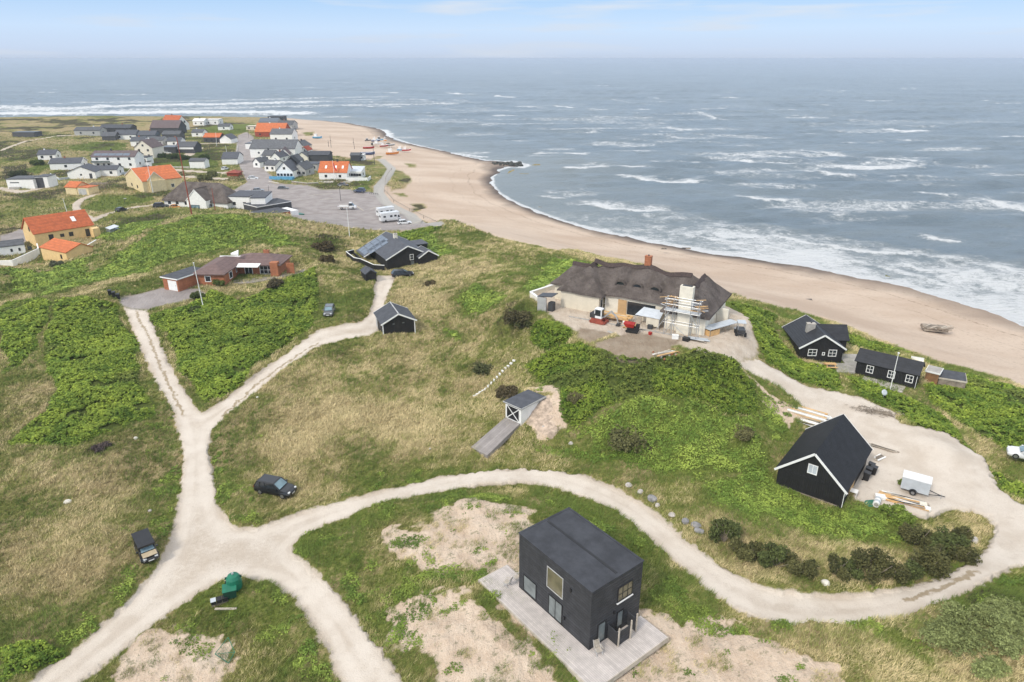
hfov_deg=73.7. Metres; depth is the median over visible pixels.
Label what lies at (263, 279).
patio
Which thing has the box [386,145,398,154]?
fishing boat
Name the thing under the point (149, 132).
village house
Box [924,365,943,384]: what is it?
brown outhouse
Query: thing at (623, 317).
timber stack
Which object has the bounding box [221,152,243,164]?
village house
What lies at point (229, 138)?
village house
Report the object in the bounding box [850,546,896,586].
pine bush
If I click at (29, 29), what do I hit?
sky
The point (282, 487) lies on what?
parked car
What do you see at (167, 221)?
dune grass
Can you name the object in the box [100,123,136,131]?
village house
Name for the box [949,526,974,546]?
pine bush
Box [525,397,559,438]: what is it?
rubble bank
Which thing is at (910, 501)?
plank heap
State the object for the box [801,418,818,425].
plank heap
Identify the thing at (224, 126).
village house
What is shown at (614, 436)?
shrub
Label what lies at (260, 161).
village house
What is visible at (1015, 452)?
parked car
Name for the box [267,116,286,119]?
village house
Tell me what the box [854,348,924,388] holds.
black cottage
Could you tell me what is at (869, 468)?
wheelie bin
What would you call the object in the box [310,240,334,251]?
shrub
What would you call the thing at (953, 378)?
lean to
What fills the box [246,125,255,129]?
village house
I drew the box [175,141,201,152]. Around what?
village house
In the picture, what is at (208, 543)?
gravel road
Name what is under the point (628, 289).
thatched house
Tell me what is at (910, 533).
pine bush
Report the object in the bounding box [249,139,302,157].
village house
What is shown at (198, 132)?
village house
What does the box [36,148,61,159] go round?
village house
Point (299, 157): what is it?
village house
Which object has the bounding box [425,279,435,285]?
shrub
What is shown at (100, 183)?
pergola
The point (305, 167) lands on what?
village house
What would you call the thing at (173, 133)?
village house
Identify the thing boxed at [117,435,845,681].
marram on sand
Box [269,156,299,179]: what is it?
restaurant
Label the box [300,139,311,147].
village house
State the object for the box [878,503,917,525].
shrub
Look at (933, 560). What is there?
pine bush
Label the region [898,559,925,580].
pine bush
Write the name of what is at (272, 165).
village house
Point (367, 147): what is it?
fishing boat
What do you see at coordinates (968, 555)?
pine bush
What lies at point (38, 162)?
shrub
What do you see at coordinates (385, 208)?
motorhome
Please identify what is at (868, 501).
green tarpaulin
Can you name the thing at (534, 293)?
courtyard wall
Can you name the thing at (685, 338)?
storage crate
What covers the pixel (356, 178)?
terrace wall
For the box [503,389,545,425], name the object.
bunker garage
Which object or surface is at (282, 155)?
village house
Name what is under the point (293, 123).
village house
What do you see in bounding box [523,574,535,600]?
window
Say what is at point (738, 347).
terrace
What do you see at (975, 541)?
boulder
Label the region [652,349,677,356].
plank heap
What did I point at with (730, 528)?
pine bush
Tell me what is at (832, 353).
window
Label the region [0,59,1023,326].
sea
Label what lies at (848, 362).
cottage terrace
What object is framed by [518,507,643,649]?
cube house
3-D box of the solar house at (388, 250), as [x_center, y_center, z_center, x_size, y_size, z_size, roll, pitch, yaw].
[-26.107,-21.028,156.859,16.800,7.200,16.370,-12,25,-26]
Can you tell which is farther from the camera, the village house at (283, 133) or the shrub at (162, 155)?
the village house at (283, 133)
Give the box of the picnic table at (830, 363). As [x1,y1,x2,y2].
[823,362,837,369]
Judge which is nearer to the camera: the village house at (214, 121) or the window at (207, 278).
the window at (207, 278)
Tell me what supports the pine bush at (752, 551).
on the ground at (454, 632)
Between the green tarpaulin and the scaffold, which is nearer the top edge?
the scaffold
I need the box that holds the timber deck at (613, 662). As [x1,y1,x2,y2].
[478,564,668,681]
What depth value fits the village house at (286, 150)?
347.55 m
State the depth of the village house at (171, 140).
396.60 m
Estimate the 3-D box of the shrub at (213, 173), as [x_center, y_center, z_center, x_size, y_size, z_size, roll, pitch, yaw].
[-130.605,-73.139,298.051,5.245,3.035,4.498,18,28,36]
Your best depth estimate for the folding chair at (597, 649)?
54.20 m
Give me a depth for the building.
226.50 m
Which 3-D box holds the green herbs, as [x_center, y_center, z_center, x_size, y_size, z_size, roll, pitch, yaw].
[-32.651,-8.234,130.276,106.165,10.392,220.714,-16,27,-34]
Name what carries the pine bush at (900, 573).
on the ground at (454, 632)
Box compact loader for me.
[734,320,746,336]
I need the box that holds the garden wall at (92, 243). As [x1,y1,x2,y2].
[87,240,96,245]
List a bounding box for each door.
[35,178,44,187]
[78,189,86,194]
[167,280,177,290]
[244,268,252,273]
[506,404,519,423]
[548,593,562,624]
[597,619,606,642]
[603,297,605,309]
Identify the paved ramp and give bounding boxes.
[471,417,519,457]
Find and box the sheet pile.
[688,336,709,342]
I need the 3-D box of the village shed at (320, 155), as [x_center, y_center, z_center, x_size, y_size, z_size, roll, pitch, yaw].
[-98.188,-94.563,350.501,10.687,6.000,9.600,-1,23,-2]
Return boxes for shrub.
[6,169,28,176]
[29,159,44,164]
[49,260,63,266]
[90,441,112,452]
[157,152,165,157]
[166,153,177,158]
[178,154,191,159]
[189,291,205,298]
[190,305,201,311]
[196,173,212,179]
[197,154,209,158]
[206,170,217,176]
[212,279,225,285]
[266,277,284,287]
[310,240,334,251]
[318,254,335,262]
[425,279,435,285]
[472,362,493,374]
[495,385,517,397]
[502,308,533,324]
[506,385,517,392]
[515,320,531,327]
[567,391,586,403]
[607,424,647,452]
[733,423,753,440]
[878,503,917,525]
[917,614,994,659]
[937,599,1022,646]
[970,654,1014,680]
[981,594,1023,627]
[986,611,1023,660]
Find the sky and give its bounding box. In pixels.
[0,0,1023,59]
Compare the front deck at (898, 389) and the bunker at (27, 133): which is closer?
the front deck at (898, 389)
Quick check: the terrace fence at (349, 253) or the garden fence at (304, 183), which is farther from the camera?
the garden fence at (304, 183)
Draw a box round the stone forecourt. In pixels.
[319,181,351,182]
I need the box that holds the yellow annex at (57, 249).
[39,238,93,260]
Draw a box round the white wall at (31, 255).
[0,243,39,265]
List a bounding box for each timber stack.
[604,310,632,320]
[787,405,828,421]
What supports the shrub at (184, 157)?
on the ground at (454, 632)
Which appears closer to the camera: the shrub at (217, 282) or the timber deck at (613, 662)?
the timber deck at (613, 662)
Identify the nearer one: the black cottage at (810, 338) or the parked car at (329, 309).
the black cottage at (810, 338)
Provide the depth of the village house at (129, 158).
315.38 m
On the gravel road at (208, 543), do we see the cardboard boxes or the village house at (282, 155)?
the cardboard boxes
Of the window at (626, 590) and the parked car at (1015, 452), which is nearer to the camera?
the window at (626, 590)
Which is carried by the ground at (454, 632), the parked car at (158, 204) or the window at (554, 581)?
the parked car at (158, 204)
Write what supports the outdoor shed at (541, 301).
on the terrace at (738, 347)
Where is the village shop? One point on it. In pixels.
(316, 164)
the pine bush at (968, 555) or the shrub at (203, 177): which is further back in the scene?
the shrub at (203, 177)
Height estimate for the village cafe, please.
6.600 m
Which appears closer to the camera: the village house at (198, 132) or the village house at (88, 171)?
the village house at (88, 171)
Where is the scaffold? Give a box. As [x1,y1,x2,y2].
[655,295,707,338]
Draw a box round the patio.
[233,269,304,283]
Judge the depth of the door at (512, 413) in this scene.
87.31 m
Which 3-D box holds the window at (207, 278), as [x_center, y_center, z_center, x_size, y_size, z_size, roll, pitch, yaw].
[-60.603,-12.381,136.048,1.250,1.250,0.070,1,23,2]
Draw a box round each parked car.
[115,207,127,211]
[131,528,159,563]
[153,202,168,207]
[252,187,263,190]
[253,474,296,498]
[277,186,288,188]
[322,303,334,315]
[353,187,365,192]
[391,268,413,277]
[397,219,411,224]
[1006,445,1023,458]
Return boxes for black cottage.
[782,315,849,362]
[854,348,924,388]
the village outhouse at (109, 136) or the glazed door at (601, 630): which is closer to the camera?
the glazed door at (601, 630)
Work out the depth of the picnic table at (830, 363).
101.03 m
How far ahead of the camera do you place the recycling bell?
63.90 m
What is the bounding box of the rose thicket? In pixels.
[0,225,1023,681]
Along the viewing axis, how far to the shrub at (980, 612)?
54.39 m
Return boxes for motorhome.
[376,205,394,215]
[379,210,400,221]
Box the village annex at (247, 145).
[245,142,250,148]
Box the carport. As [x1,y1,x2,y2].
[163,145,177,152]
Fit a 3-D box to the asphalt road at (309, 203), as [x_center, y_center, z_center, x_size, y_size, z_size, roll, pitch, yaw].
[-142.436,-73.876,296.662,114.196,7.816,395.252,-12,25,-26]
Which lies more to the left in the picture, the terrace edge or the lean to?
the terrace edge
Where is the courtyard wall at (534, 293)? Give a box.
[530,284,554,300]
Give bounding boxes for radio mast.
[176,137,191,213]
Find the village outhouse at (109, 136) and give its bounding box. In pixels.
[101,132,118,140]
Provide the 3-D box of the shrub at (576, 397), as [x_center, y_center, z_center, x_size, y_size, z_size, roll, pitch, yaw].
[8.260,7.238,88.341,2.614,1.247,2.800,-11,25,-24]
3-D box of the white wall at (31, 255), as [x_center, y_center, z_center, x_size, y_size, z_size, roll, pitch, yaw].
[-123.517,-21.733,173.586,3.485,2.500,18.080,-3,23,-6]
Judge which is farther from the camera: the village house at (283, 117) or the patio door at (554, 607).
the village house at (283, 117)
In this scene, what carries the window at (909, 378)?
in the black cottage at (875, 364)
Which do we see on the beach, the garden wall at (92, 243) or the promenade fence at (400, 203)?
the promenade fence at (400, 203)
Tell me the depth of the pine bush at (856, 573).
61.76 m
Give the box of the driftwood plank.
[214,607,236,609]
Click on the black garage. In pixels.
(391, 317)
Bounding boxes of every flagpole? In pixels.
[193,262,202,304]
[890,352,899,389]
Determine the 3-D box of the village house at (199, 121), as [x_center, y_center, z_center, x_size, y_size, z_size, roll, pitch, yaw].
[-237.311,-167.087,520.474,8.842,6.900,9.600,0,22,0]
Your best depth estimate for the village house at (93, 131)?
439.71 m
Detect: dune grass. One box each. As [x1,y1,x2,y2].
[0,128,489,287]
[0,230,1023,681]
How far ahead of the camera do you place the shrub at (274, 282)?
135.44 m
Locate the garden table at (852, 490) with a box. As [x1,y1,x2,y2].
[850,488,858,498]
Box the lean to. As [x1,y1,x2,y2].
[937,369,966,389]
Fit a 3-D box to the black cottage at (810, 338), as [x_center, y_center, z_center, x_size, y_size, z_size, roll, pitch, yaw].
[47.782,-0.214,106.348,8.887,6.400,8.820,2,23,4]
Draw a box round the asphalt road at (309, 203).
[0,132,428,310]
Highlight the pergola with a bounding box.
[89,182,108,189]
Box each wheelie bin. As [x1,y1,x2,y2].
[862,470,871,480]
[866,465,872,475]
[871,464,878,474]
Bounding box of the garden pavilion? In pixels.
[226,170,242,175]
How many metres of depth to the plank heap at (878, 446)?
82.46 m
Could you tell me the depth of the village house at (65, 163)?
310.61 m
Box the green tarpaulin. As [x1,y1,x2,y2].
[864,500,873,506]
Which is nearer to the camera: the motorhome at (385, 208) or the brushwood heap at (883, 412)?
the brushwood heap at (883, 412)
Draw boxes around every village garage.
[64,181,98,194]
[144,155,153,162]
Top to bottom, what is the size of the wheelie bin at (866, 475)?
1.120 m
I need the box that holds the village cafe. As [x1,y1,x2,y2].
[203,133,223,142]
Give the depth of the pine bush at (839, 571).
61.47 m
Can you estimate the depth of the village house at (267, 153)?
345.56 m
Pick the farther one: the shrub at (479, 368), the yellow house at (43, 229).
the yellow house at (43, 229)
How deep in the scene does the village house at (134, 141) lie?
393.62 m
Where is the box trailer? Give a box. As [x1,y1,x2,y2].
[900,470,944,498]
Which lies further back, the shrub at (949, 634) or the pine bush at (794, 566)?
the pine bush at (794, 566)
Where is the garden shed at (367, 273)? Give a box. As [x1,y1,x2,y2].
[360,266,376,280]
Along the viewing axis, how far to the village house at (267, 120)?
520.14 m
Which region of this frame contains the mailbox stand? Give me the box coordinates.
[210,595,227,606]
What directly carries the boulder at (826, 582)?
on the ground at (454, 632)
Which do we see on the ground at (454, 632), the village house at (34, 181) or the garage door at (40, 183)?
the village house at (34, 181)
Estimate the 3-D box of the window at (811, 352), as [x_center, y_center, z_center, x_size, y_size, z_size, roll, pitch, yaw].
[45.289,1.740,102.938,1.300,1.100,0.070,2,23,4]
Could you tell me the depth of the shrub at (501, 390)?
91.03 m
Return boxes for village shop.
[309,161,319,170]
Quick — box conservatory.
[350,166,364,177]
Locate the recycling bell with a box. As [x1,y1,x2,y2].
[224,572,242,591]
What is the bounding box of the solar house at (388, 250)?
[353,232,438,269]
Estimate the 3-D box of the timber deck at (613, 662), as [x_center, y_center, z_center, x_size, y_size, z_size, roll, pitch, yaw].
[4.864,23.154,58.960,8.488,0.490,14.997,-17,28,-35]
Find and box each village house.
[5,174,57,188]
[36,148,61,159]
[48,156,87,169]
[66,163,101,178]
[73,125,106,135]
[90,149,144,167]
[96,163,123,175]
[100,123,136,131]
[115,128,139,139]
[124,164,181,192]
[130,135,146,145]
[133,137,164,158]
[136,129,160,136]
[146,135,167,145]
[150,120,186,133]
[161,129,184,137]
[163,114,189,129]
[166,136,185,144]
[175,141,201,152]
[191,127,206,136]
[192,117,206,125]
[206,119,222,124]
[217,122,232,129]
[220,133,237,142]
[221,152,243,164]
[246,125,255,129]
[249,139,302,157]
[252,155,267,167]
[254,121,289,136]
[258,117,280,122]
[261,148,277,159]
[264,158,282,171]
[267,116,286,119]
[270,127,297,138]
[270,149,288,161]
[277,119,297,128]
[281,146,290,156]
[286,154,302,161]
[296,159,314,175]
[299,149,308,160]
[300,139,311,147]
[302,145,311,150]
[318,159,352,179]
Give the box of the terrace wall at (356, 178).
[346,176,370,180]
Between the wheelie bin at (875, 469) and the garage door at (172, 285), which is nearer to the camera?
the wheelie bin at (875, 469)
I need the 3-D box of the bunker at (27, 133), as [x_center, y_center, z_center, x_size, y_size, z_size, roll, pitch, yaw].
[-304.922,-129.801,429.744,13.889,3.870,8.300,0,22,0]
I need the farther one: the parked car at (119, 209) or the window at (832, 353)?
the parked car at (119, 209)
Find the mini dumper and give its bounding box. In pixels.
[623,321,641,333]
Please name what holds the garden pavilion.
on the ground at (454, 632)
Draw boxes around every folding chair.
[503,576,513,587]
[513,572,518,582]
[593,639,603,655]
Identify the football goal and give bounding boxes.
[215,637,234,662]
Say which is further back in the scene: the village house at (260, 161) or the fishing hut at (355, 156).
the fishing hut at (355, 156)
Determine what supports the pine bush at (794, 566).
on the ground at (454, 632)
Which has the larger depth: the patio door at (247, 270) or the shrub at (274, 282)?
the patio door at (247, 270)
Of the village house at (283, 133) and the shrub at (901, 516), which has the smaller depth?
the shrub at (901, 516)
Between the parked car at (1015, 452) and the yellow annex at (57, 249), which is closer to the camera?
the parked car at (1015, 452)
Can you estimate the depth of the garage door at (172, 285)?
133.21 m
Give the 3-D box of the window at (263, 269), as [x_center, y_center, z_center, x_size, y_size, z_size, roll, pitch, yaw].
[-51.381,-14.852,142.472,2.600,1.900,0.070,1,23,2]
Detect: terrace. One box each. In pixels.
[538,284,758,362]
[817,354,856,373]
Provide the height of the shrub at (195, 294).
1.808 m
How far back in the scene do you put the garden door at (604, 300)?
107.92 m
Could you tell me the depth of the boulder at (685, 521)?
69.52 m
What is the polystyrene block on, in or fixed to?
on the gravel road at (208, 543)
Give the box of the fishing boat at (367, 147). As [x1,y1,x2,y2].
[363,146,373,148]
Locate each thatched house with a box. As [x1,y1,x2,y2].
[162,181,235,208]
[550,254,731,335]
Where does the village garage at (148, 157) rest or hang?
on the ground at (454, 632)
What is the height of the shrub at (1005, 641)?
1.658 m
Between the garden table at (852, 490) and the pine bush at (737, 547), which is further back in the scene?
the garden table at (852, 490)
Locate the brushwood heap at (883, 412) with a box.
[847,404,904,417]
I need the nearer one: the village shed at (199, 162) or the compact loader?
the compact loader
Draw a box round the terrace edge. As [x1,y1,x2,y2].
[569,316,708,341]
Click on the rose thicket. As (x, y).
(60, 371)
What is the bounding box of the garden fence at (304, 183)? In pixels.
[291,181,318,184]
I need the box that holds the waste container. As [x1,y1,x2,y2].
[222,584,236,598]
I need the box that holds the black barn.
[774,414,873,507]
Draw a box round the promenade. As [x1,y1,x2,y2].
[373,158,445,226]
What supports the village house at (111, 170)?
on the ground at (454, 632)
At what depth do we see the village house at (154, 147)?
345.51 m
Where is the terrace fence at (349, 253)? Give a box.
[346,249,384,270]
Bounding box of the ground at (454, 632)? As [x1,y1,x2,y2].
[0,116,1023,681]
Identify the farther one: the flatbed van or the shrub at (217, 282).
the flatbed van
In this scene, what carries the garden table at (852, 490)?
on the ground at (454, 632)
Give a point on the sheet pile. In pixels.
(699, 339)
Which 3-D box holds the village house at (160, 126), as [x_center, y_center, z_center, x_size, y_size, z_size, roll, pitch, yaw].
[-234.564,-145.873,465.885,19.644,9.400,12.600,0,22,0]
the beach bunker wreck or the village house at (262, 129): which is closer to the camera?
the beach bunker wreck
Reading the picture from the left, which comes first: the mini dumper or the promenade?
the promenade
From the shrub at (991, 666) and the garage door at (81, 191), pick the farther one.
the garage door at (81, 191)
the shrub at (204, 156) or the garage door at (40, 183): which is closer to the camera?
the garage door at (40, 183)
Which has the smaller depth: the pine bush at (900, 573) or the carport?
the pine bush at (900, 573)
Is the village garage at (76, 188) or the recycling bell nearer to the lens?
the recycling bell
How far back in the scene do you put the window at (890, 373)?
96.95 m
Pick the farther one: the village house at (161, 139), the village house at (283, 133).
the village house at (283, 133)
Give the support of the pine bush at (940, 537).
on the ground at (454, 632)
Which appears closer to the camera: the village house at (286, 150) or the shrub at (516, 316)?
the shrub at (516, 316)
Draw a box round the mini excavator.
[589,307,620,326]
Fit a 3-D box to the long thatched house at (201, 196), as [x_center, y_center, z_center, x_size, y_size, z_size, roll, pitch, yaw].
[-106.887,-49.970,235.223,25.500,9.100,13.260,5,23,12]
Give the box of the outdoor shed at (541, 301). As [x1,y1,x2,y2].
[537,293,557,311]
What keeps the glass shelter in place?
on the ground at (454, 632)
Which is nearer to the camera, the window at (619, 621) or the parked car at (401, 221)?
the window at (619, 621)
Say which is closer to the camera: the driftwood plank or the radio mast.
the driftwood plank
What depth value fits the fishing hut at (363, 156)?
355.45 m
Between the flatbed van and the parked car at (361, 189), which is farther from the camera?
the parked car at (361, 189)
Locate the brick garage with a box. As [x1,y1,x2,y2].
[160,266,199,291]
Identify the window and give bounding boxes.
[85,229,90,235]
[204,276,211,281]
[259,266,270,273]
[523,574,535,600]
[546,566,563,599]
[616,608,623,628]
[617,579,633,602]
[807,349,816,355]
[807,463,817,475]
[828,350,836,356]
[866,365,873,373]
[887,370,895,378]
[905,374,913,382]
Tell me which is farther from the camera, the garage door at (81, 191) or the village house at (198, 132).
the village house at (198, 132)
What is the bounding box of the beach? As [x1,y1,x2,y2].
[287,118,1023,385]
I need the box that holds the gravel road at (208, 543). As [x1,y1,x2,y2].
[0,135,1023,681]
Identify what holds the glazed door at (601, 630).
in the cube house at (580, 578)
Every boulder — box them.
[647,494,656,502]
[682,518,688,524]
[691,521,700,527]
[694,527,703,533]
[821,579,829,585]
[970,537,978,543]
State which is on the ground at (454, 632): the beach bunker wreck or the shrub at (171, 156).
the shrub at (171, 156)
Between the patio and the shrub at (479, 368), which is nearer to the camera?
the shrub at (479, 368)
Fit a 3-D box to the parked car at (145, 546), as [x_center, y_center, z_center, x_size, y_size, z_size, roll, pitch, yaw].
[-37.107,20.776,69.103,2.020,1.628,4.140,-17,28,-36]
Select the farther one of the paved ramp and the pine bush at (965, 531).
the paved ramp
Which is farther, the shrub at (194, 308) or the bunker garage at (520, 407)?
the shrub at (194, 308)
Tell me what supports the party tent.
on the terrace at (738, 347)
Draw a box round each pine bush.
[707,517,742,543]
[728,536,747,559]
[744,540,771,561]
[756,541,790,568]
[784,552,819,578]
[826,552,851,582]
[839,555,863,580]
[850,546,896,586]
[876,562,910,584]
[896,522,932,549]
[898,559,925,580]
[906,543,952,580]
[927,525,970,555]
[944,542,982,566]
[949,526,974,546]
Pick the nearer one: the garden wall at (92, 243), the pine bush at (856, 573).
the pine bush at (856, 573)
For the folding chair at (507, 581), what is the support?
on the timber deck at (613, 662)
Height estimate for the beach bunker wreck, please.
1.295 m
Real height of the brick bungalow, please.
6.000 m
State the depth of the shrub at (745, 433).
80.87 m
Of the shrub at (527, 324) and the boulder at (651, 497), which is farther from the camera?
the shrub at (527, 324)
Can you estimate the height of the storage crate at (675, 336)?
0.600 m
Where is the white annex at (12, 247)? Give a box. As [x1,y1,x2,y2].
[0,238,31,255]
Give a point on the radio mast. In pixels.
(184, 179)
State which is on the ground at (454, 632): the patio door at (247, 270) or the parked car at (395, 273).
the parked car at (395, 273)
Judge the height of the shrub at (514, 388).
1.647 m
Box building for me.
[243,198,291,210]
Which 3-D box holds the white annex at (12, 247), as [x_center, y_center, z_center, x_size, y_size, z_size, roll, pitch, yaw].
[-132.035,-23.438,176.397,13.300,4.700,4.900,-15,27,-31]
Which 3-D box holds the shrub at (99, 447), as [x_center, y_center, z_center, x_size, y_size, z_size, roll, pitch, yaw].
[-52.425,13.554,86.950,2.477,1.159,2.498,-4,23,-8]
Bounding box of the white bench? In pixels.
[911,356,923,361]
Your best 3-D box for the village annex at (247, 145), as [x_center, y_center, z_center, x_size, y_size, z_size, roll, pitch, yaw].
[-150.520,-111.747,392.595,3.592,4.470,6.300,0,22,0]
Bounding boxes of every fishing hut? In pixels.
[350,152,361,160]
[361,153,365,159]
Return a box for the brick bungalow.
[193,249,294,285]
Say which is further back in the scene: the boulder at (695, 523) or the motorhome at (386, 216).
the motorhome at (386, 216)
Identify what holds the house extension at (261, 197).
on the ground at (454, 632)
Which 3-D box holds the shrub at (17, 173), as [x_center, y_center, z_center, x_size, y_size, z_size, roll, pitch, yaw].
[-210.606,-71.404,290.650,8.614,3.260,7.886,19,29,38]
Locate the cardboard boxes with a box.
[919,501,930,511]
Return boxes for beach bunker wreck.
[920,323,953,332]
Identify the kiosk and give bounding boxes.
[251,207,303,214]
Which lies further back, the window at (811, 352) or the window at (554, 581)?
the window at (811, 352)
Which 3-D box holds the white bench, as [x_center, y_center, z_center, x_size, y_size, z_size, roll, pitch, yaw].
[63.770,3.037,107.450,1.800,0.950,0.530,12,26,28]
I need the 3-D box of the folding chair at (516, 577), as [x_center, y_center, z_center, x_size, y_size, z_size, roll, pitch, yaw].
[0.579,21.181,61.714,0.808,1.105,0.650,-6,23,-14]
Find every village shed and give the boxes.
[188,158,209,167]
[308,151,332,160]
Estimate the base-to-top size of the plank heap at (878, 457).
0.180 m
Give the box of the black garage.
[373,302,416,333]
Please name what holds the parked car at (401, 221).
on the asphalt road at (309, 203)
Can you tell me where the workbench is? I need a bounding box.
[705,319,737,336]
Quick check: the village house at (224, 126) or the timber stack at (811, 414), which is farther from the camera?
the village house at (224, 126)
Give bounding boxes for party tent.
[635,307,664,329]
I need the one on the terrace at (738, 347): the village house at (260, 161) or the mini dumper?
the mini dumper
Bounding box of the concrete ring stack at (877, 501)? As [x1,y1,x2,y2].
[873,496,881,507]
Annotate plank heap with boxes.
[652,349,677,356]
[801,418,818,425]
[869,443,898,452]
[874,454,885,460]
[879,490,929,510]
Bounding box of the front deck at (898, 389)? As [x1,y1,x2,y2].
[863,376,904,392]
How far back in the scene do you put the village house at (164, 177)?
262.35 m
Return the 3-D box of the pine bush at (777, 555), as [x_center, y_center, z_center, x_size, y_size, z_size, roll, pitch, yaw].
[24.329,19.792,63.301,2.785,2.478,3.412,13,26,29]
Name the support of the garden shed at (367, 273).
on the ground at (454, 632)
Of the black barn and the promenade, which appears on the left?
the promenade
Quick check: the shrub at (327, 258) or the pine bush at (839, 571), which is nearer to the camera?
the pine bush at (839, 571)
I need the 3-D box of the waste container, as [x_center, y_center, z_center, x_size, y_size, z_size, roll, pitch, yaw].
[-26.311,23.416,63.714,1.240,1.280,1.012,-8,24,-18]
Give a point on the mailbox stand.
(220, 600)
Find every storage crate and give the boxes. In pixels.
[672,334,678,338]
[682,336,690,341]
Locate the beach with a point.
(446, 185)
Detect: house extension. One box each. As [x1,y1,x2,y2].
[227,190,256,208]
[250,191,272,203]
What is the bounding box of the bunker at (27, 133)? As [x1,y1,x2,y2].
[11,131,42,136]
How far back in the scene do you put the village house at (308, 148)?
369.20 m
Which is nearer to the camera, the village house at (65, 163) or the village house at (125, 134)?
the village house at (65, 163)
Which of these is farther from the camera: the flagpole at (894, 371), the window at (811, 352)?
the window at (811, 352)
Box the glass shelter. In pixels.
[105,224,118,232]
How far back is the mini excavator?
102.44 m
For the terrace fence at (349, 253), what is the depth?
152.78 m
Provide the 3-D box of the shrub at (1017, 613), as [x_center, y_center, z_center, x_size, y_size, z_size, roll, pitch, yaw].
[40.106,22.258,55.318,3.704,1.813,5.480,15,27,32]
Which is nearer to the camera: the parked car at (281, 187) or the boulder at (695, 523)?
the boulder at (695, 523)
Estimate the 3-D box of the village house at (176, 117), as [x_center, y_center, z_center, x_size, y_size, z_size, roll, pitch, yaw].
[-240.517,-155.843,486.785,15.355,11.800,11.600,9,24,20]
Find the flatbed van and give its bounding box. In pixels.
[338,202,356,209]
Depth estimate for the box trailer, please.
74.30 m
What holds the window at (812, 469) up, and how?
in the black barn
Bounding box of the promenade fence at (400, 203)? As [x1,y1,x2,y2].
[384,168,437,221]
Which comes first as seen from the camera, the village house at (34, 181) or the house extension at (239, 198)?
the house extension at (239, 198)
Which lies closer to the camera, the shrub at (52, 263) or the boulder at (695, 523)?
the boulder at (695, 523)
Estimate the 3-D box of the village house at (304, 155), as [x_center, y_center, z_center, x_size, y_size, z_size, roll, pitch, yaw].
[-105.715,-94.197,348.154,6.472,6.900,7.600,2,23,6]
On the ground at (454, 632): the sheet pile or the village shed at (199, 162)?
the village shed at (199, 162)
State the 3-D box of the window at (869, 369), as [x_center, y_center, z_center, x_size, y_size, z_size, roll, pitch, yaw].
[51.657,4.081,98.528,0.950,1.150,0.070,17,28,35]
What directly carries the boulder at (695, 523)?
on the ground at (454, 632)
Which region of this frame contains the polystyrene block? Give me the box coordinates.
[875,493,885,499]
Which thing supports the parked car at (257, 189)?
on the asphalt road at (309, 203)
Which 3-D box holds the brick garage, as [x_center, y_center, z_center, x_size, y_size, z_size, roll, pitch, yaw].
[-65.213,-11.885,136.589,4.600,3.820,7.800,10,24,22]
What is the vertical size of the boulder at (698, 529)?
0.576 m
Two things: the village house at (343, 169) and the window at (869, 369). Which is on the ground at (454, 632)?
the village house at (343, 169)
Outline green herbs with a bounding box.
[0,213,1023,681]
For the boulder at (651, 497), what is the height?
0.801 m
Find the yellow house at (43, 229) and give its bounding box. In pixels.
[21,209,100,246]

